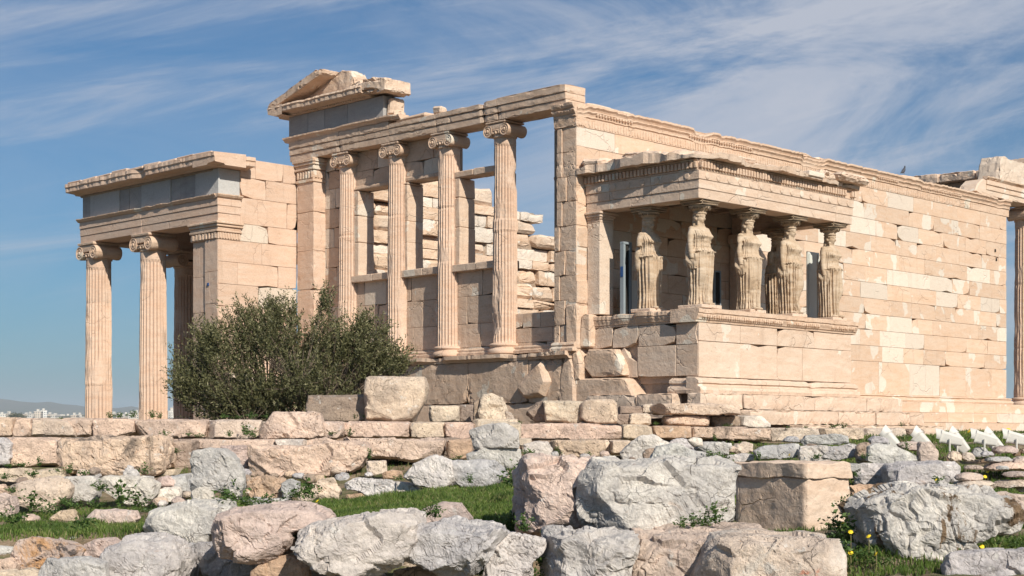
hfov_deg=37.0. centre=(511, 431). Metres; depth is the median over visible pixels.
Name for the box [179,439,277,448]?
stone block
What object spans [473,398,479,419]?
stone block
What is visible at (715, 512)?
weed
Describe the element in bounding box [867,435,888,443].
boulder
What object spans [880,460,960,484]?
boulder
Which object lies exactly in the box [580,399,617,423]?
stone block
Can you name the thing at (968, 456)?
field stone
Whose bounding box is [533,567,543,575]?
weed
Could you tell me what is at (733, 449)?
rubble stone
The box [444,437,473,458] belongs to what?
stone block
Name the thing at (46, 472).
stone block
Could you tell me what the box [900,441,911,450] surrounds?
weed
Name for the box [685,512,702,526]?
weed
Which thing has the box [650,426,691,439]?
stone block
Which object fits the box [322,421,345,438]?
stone block
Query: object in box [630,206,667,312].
caryatid
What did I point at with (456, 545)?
boulder
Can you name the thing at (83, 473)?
weed
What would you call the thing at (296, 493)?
weed
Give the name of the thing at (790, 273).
caryatid
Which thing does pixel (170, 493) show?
boulder
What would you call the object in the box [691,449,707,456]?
boulder
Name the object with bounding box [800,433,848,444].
boulder
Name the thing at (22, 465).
weed
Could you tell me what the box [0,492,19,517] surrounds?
boulder
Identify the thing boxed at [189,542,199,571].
boulder
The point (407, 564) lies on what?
rubble stone
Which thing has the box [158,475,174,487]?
boulder
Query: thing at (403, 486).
boulder
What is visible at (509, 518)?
weed
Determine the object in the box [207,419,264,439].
stone block
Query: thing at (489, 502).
grass
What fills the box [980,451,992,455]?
field stone
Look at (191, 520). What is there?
boulder
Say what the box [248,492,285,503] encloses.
weed
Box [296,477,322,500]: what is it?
weed
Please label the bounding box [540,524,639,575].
boulder
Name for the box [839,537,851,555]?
weed
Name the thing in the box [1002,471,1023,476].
field stone
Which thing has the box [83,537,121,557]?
boulder
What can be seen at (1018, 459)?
field stone
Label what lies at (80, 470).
rubble stone
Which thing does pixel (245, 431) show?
weed
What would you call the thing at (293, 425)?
boulder
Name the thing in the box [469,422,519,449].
boulder
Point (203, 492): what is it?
boulder
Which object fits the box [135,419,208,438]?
stone block
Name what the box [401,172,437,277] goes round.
window
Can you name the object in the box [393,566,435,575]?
boulder
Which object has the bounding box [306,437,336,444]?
boulder
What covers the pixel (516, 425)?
stone block
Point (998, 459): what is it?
field stone
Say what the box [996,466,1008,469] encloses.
field stone
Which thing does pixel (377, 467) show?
boulder
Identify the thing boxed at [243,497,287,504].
boulder
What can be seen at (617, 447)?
stone block
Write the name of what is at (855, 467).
stone block
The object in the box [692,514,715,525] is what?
weed
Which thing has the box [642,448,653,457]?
boulder
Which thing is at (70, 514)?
boulder
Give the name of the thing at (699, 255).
caryatid
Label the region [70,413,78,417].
apartment building
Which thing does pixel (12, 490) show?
weed
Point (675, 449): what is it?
boulder
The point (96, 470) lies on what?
rubble stone
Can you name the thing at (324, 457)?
stone block
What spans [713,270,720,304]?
metal frame
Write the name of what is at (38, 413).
apartment building
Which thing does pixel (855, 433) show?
stone block
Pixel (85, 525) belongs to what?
weed
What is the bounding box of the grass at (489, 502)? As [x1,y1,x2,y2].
[0,428,1023,575]
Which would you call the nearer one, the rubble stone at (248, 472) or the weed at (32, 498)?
the weed at (32, 498)
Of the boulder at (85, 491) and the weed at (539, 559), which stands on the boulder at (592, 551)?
the weed at (539, 559)
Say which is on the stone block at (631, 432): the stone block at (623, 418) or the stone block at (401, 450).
the stone block at (623, 418)
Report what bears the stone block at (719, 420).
on the ground at (108, 498)
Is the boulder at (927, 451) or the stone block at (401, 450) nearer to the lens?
the boulder at (927, 451)
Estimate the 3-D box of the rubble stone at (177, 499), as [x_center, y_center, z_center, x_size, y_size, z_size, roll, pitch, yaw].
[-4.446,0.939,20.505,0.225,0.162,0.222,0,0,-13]
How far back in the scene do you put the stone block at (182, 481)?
22.75 m
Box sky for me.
[0,0,1023,410]
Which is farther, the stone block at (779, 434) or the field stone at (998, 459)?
the stone block at (779, 434)
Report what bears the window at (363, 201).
in the temple
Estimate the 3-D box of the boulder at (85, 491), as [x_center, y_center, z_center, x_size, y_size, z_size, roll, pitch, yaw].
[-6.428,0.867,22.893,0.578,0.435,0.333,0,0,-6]
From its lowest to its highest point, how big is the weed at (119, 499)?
0.409 m
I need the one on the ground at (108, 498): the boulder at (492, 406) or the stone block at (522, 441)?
the stone block at (522, 441)
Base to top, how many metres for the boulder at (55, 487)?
0.552 m
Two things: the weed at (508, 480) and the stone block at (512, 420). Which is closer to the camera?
the weed at (508, 480)
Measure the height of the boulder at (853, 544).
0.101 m
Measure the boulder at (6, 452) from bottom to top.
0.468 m
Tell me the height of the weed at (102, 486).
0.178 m
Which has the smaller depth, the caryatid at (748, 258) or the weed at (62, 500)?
the weed at (62, 500)
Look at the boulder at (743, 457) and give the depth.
24.50 m
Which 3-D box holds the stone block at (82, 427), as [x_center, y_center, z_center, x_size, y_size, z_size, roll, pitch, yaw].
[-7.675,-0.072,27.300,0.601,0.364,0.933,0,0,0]
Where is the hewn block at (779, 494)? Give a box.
[734,460,852,530]
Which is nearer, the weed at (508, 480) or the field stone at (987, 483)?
the weed at (508, 480)
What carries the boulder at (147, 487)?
on the ground at (108, 498)
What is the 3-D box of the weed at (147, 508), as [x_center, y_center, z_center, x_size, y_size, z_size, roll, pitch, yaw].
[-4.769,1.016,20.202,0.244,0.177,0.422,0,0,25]
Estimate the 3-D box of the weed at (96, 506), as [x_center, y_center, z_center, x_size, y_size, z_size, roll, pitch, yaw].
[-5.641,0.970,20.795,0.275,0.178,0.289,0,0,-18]
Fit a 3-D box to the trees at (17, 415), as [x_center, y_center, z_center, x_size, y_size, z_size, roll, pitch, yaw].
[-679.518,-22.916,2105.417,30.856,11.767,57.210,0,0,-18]
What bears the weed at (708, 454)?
on the ground at (108, 498)
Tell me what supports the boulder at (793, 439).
on the ground at (108, 498)
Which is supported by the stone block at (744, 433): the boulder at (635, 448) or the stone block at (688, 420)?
the stone block at (688, 420)
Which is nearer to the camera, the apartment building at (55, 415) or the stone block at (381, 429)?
the stone block at (381, 429)
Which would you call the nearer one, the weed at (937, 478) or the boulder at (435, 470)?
the weed at (937, 478)
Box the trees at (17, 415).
[6,412,27,417]
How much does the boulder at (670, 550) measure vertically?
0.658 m
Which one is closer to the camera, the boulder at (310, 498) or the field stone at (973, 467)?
the field stone at (973, 467)
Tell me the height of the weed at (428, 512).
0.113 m
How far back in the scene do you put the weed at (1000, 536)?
14.59 m
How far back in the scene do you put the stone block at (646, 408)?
31.30 m
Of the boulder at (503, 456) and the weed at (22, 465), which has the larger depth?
the weed at (22, 465)
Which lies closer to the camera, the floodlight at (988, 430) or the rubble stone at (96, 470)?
the rubble stone at (96, 470)
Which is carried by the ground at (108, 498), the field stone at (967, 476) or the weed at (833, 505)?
the weed at (833, 505)
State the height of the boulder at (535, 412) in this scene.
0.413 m
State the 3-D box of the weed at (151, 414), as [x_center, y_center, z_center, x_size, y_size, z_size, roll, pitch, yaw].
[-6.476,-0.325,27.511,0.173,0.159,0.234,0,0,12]
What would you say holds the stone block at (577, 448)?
on the ground at (108, 498)
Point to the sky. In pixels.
(89, 88)
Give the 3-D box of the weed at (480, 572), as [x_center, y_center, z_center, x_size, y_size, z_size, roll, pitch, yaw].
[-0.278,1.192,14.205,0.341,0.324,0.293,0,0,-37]
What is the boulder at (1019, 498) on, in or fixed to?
on the ground at (108, 498)
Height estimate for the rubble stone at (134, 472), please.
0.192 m
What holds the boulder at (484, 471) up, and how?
on the ground at (108, 498)
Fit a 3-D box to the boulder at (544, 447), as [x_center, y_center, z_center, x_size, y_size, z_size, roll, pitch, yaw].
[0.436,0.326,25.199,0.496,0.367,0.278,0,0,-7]
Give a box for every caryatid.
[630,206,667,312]
[678,199,721,308]
[729,207,766,312]
[760,228,783,313]
[771,215,807,317]
[812,222,847,320]
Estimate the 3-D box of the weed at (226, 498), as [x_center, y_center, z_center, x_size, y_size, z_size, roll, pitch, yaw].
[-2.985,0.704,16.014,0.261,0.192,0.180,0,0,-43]
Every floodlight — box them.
[879,425,899,446]
[910,425,930,441]
[935,428,963,461]
[949,426,969,461]
[970,428,997,462]
[984,426,1003,456]
[1002,428,1023,455]
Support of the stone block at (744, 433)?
on the ground at (108, 498)
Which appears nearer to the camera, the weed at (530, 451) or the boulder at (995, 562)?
the boulder at (995, 562)
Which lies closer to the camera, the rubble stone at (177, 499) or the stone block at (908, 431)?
the rubble stone at (177, 499)
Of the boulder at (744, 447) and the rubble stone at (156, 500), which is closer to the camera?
the rubble stone at (156, 500)
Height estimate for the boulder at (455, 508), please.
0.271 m
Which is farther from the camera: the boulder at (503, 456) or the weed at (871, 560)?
the boulder at (503, 456)
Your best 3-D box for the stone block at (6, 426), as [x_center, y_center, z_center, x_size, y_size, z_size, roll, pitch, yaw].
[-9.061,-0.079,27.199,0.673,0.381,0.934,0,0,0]
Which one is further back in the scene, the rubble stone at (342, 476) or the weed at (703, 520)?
the rubble stone at (342, 476)
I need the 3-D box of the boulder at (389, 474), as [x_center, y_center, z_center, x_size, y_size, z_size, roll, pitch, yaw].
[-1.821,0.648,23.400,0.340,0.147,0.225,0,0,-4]
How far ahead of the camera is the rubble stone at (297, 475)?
23.84 m
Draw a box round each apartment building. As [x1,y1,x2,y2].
[27,412,33,417]
[34,409,42,417]
[40,408,46,417]
[50,413,60,417]
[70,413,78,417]
[133,410,138,419]
[168,409,172,417]
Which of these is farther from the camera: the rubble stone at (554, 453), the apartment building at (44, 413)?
the apartment building at (44, 413)
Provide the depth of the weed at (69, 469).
23.98 m
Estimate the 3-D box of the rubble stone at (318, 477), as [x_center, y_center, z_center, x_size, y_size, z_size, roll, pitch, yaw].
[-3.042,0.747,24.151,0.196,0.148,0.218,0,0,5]
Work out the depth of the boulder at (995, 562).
13.09 m
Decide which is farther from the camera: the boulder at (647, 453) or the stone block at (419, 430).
the stone block at (419, 430)
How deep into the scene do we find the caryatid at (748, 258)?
35.58 m
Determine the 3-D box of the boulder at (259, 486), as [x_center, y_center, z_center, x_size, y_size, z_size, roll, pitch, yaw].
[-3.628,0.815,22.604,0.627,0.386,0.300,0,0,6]
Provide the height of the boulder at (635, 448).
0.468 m
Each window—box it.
[351,181,387,282]
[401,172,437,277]
[452,165,518,272]
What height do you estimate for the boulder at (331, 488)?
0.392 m
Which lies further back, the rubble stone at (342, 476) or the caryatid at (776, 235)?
the caryatid at (776, 235)
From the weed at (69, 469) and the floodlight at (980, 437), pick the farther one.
the floodlight at (980, 437)
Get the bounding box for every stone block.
[0,417,20,437]
[6,437,69,467]
[12,418,37,436]
[32,418,77,437]
[35,468,75,477]
[56,434,176,476]
[62,418,95,437]
[92,418,138,435]
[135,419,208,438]
[161,468,181,475]
[171,473,190,491]
[173,439,199,468]
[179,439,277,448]
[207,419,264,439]
[221,445,248,468]
[247,440,373,476]
[275,439,308,445]
[306,394,364,421]
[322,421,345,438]
[343,436,445,462]
[344,421,410,438]
[363,376,428,421]
[410,422,444,438]
[429,405,459,421]
[444,422,474,438]
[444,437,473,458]
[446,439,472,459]
[458,404,473,421]
[472,420,520,437]
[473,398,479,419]
[476,419,517,421]
[519,438,531,445]
[521,423,621,440]
[543,400,583,422]
[550,438,605,457]
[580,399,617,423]
[609,440,630,454]
[615,414,629,424]
[618,406,642,413]
[620,424,652,440]
[629,413,650,424]
[639,404,653,413]
[650,403,740,415]
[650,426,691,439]
[662,415,709,426]
[691,426,770,441]
[707,415,739,426]
[739,415,770,427]
[769,428,819,441]
[816,428,863,439]
[850,463,860,471]
[862,428,905,436]
[905,429,924,435]
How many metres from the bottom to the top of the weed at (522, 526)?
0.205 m
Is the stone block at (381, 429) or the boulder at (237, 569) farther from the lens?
the stone block at (381, 429)
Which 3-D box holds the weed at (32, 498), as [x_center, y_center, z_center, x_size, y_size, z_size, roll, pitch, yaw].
[-6.490,0.919,20.826,0.258,0.309,0.373,0,0,33]
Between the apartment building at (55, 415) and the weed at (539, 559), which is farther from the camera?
the apartment building at (55, 415)
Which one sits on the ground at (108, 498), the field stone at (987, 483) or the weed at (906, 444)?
the field stone at (987, 483)
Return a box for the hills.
[0,399,138,415]
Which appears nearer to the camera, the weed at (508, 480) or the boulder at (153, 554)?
the boulder at (153, 554)
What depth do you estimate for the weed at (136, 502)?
20.82 m
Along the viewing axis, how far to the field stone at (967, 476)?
20.47 m
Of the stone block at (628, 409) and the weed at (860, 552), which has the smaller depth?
the weed at (860, 552)
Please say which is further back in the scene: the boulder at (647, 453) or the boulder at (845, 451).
the boulder at (845, 451)
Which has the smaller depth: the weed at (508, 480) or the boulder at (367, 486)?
the weed at (508, 480)
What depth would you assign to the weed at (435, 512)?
14.59 m
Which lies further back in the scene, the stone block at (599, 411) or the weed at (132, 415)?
the stone block at (599, 411)
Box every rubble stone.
[15,477,28,482]
[76,469,89,475]
[89,467,100,475]
[123,469,139,475]
[125,465,133,470]
[153,497,168,506]
[158,500,167,506]
[171,496,186,503]
[182,491,190,497]
[245,469,251,475]
[284,471,295,477]
[292,473,304,478]
[302,473,315,482]
[314,475,324,481]
[331,465,346,473]
[335,472,349,480]
[364,472,372,476]
[402,562,415,566]
[551,451,558,455]
[600,451,609,456]
[729,446,737,452]
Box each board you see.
[632,280,637,313]
[806,251,819,317]
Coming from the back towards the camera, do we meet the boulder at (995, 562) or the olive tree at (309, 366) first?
the olive tree at (309, 366)
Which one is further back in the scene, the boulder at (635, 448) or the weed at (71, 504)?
the boulder at (635, 448)
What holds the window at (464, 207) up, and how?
in the temple
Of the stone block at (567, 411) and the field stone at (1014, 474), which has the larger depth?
the stone block at (567, 411)
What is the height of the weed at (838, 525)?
0.236 m
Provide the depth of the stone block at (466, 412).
29.50 m
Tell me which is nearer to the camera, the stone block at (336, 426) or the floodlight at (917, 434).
the floodlight at (917, 434)
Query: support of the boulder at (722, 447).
on the ground at (108, 498)
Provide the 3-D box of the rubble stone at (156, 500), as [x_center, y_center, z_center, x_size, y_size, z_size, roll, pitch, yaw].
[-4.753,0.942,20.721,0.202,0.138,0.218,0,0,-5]
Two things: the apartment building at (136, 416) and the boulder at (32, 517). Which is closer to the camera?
the boulder at (32, 517)
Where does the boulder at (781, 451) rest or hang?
on the ground at (108, 498)
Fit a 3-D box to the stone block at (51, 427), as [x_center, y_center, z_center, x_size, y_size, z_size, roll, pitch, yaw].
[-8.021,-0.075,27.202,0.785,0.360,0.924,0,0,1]
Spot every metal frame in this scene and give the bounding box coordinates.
[620,241,631,313]
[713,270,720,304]
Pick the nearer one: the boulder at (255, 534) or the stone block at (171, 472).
the boulder at (255, 534)
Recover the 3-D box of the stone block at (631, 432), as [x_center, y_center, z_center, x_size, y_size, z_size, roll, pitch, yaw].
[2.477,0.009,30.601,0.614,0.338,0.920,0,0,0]
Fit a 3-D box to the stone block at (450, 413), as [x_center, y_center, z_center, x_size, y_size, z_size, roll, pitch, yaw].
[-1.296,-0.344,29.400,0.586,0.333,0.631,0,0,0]
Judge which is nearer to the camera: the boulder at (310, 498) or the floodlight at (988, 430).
the boulder at (310, 498)
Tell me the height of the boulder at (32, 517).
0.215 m
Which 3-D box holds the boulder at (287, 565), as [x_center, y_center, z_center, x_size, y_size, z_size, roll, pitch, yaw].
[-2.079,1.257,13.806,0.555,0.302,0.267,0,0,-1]
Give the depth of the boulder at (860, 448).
23.91 m
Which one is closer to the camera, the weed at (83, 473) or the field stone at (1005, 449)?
the weed at (83, 473)
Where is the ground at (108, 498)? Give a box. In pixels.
[0,414,1023,575]
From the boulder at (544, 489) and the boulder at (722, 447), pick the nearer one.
the boulder at (544, 489)
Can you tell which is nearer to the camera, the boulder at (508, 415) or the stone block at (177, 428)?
the stone block at (177, 428)
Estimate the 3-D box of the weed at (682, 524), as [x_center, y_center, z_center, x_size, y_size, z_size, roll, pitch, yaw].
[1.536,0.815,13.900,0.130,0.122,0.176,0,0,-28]
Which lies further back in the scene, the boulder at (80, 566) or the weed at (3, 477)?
the weed at (3, 477)
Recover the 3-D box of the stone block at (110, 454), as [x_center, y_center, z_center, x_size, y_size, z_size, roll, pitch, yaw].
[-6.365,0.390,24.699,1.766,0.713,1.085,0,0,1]
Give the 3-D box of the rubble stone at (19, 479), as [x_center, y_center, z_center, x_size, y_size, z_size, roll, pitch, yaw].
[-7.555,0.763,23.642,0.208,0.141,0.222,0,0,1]
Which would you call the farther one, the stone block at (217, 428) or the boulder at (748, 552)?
the stone block at (217, 428)
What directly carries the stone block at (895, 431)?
on the ground at (108, 498)
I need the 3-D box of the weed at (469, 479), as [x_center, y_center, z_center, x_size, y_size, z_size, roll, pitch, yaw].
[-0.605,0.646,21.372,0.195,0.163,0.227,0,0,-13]
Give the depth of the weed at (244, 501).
16.18 m
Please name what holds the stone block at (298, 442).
on the ground at (108, 498)
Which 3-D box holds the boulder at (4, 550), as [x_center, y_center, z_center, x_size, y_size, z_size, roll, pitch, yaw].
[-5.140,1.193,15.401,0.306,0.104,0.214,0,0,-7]
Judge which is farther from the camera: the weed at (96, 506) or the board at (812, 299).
the board at (812, 299)
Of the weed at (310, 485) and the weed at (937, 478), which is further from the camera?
the weed at (310, 485)
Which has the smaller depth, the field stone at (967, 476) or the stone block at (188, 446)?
the field stone at (967, 476)
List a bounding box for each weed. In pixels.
[0,473,12,479]
[0,505,28,525]
[3,487,25,492]
[15,462,31,467]
[18,490,48,510]
[24,469,38,478]
[32,456,44,466]
[32,502,63,514]
[53,496,76,506]
[61,462,73,472]
[64,499,94,509]
[64,514,98,530]
[76,470,93,475]
[86,497,106,508]
[90,479,107,490]
[106,479,136,506]
[122,491,153,508]
[126,410,136,417]
[137,461,152,473]
[143,502,162,512]
[145,410,156,417]
[211,478,251,501]
[211,491,237,502]
[237,496,263,505]
[241,422,255,435]
[246,412,257,418]
[248,431,260,437]
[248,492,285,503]
[281,488,305,498]
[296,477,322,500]
[296,479,320,488]
[421,506,442,516]
[422,499,445,518]
[461,473,474,483]
[475,566,483,575]
[496,475,512,486]
[498,510,514,524]
[501,464,517,476]
[512,511,535,531]
[521,448,535,454]
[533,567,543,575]
[535,555,545,565]
[673,516,688,527]
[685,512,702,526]
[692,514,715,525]
[699,500,726,523]
[706,448,717,456]
[751,451,766,460]
[817,509,848,531]
[825,512,856,537]
[831,494,848,506]
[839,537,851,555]
[844,545,877,558]
[855,554,895,566]
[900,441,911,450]
[932,476,945,483]
[996,539,1023,548]
[997,531,1020,539]
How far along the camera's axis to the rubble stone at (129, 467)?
23.81 m
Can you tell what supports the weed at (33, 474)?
on the ground at (108, 498)
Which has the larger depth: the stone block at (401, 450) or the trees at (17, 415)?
the trees at (17, 415)
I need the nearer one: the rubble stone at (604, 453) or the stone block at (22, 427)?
the rubble stone at (604, 453)
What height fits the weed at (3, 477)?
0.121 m
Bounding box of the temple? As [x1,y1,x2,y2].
[65,69,1023,451]
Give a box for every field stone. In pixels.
[947,451,961,461]
[953,480,996,488]
[954,472,983,480]
[962,452,974,460]
[963,465,983,469]
[971,447,987,456]
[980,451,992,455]
[983,462,1023,470]
[984,456,1012,461]
[991,445,1018,453]
[994,479,1023,487]
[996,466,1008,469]
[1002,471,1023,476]
[1012,456,1023,462]
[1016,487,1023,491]
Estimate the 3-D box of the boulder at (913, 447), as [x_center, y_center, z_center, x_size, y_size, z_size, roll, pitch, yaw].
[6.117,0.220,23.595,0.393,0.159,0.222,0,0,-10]
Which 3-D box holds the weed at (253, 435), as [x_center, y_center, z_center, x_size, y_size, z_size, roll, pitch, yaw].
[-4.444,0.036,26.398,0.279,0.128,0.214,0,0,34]
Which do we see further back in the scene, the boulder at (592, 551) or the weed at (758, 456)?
the weed at (758, 456)
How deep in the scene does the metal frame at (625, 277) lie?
35.75 m
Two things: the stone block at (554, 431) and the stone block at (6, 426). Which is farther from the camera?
the stone block at (554, 431)
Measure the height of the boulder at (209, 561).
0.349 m
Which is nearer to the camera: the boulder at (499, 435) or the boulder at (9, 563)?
the boulder at (9, 563)
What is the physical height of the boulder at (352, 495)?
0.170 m
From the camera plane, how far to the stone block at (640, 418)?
30.60 m
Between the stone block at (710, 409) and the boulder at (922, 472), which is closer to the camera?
the boulder at (922, 472)
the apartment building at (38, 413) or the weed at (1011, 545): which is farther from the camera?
the apartment building at (38, 413)
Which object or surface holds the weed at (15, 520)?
on the ground at (108, 498)
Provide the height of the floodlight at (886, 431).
0.618 m
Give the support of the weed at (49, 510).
on the ground at (108, 498)
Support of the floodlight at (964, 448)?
on the ground at (108, 498)
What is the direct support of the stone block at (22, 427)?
on the ground at (108, 498)
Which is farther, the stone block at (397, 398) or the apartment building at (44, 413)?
the apartment building at (44, 413)
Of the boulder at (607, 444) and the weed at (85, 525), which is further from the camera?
the boulder at (607, 444)
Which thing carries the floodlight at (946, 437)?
on the ground at (108, 498)
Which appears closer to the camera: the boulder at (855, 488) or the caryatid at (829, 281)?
the boulder at (855, 488)
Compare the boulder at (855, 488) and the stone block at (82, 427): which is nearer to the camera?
the boulder at (855, 488)
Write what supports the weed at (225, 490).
on the boulder at (191, 520)
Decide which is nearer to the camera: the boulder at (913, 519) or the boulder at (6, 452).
the boulder at (913, 519)
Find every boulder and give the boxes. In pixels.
[0,437,12,464]
[0,467,34,481]
[0,484,8,492]
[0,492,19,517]
[0,545,13,554]
[0,557,21,569]
[0,567,39,575]
[10,475,74,512]
[10,536,85,569]
[22,514,40,520]
[38,556,109,575]
[49,509,78,520]
[64,476,101,504]
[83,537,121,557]
[87,508,140,523]
[97,474,160,506]
[99,532,198,575]
[143,497,237,542]
[156,486,182,501]
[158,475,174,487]
[189,447,245,499]
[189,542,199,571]
[191,487,214,498]
[194,541,231,575]
[210,500,335,564]
[228,560,256,575]
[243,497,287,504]
[245,474,285,497]
[250,554,311,575]
[259,411,324,438]
[281,479,300,499]
[290,507,426,575]
[298,483,317,500]
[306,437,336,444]
[311,570,385,575]
[315,477,341,498]
[345,477,395,496]
[346,493,363,499]
[366,460,386,474]
[382,470,403,478]
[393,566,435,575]
[396,481,421,491]
[403,454,454,487]
[405,515,509,575]
[422,501,472,522]
[452,459,507,486]
[466,448,521,469]
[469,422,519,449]
[478,393,507,418]
[482,532,546,575]
[505,411,513,418]
[511,452,595,536]
[523,441,552,454]
[526,401,544,421]
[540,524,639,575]
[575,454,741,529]
[600,440,609,456]
[620,434,668,459]
[631,521,766,575]
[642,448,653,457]
[650,442,695,457]
[669,438,699,450]
[687,437,702,446]
[690,528,846,575]
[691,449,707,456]
[697,441,729,455]
[725,453,753,461]
[733,441,752,453]
[752,443,798,459]
[781,436,799,442]
[798,445,831,460]
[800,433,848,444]
[822,443,855,459]
[838,480,1023,561]
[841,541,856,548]
[849,484,872,495]
[853,463,882,484]
[854,442,869,462]
[866,443,917,462]
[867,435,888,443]
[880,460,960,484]
[896,441,917,450]
[916,441,938,460]
[939,547,1023,575]
[996,491,1023,508]
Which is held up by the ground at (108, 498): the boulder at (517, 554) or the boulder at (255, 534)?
the boulder at (517, 554)
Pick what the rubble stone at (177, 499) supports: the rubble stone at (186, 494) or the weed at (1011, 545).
the rubble stone at (186, 494)
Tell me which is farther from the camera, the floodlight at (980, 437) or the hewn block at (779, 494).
the floodlight at (980, 437)
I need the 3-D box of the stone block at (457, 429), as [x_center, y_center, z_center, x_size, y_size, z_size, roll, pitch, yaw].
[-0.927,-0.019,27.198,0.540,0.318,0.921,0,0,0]
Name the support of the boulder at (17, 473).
on the ground at (108, 498)
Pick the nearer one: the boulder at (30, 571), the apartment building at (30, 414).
the boulder at (30, 571)
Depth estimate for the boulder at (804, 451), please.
24.11 m
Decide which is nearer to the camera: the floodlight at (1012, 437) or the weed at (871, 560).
the weed at (871, 560)
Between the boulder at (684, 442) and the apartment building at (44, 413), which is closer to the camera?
the boulder at (684, 442)
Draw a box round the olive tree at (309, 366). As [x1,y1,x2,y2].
[159,279,423,439]
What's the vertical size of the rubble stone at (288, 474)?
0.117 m
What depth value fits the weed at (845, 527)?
14.40 m
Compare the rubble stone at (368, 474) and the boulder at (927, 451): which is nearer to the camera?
the boulder at (927, 451)
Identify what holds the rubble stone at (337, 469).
on the stone block at (324, 457)
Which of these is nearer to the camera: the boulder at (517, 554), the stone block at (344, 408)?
the boulder at (517, 554)
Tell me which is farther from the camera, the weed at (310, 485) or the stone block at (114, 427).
the stone block at (114, 427)
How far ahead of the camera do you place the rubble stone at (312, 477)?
23.78 m
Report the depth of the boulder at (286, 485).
22.32 m
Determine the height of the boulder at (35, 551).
0.322 m
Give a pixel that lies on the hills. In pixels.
(12, 406)
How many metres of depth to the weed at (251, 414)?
27.81 m
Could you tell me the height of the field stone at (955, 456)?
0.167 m
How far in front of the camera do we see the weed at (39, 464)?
24.60 m
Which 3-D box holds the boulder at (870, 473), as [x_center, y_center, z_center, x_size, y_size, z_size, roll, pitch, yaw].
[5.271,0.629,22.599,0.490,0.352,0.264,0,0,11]
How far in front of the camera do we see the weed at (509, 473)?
18.80 m
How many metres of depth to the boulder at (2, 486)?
21.93 m
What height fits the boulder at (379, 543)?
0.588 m
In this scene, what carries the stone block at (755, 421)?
on the ground at (108, 498)
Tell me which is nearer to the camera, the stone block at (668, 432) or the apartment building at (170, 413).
the stone block at (668, 432)
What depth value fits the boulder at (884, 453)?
22.89 m
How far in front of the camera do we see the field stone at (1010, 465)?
23.38 m
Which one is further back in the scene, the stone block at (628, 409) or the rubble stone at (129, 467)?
the stone block at (628, 409)
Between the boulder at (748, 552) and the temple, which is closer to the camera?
the boulder at (748, 552)
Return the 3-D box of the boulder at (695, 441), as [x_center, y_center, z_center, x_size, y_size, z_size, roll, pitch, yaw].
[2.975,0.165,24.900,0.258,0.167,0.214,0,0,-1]
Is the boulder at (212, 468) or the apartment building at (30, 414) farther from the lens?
the apartment building at (30, 414)
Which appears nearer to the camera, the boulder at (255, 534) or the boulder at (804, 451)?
the boulder at (255, 534)
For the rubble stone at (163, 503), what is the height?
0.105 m
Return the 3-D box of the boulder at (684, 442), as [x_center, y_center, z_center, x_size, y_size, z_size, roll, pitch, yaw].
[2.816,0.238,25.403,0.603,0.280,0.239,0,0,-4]
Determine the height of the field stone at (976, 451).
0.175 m
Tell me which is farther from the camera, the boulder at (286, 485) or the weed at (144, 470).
the weed at (144, 470)
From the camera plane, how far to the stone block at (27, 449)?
25.25 m
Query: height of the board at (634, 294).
2.410 m
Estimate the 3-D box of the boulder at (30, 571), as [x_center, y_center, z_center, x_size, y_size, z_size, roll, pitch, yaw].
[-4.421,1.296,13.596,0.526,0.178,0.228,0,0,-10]
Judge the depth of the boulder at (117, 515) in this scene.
19.50 m
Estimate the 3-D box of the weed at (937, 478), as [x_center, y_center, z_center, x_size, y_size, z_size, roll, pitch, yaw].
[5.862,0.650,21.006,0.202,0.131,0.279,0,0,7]
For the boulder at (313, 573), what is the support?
on the ground at (108, 498)

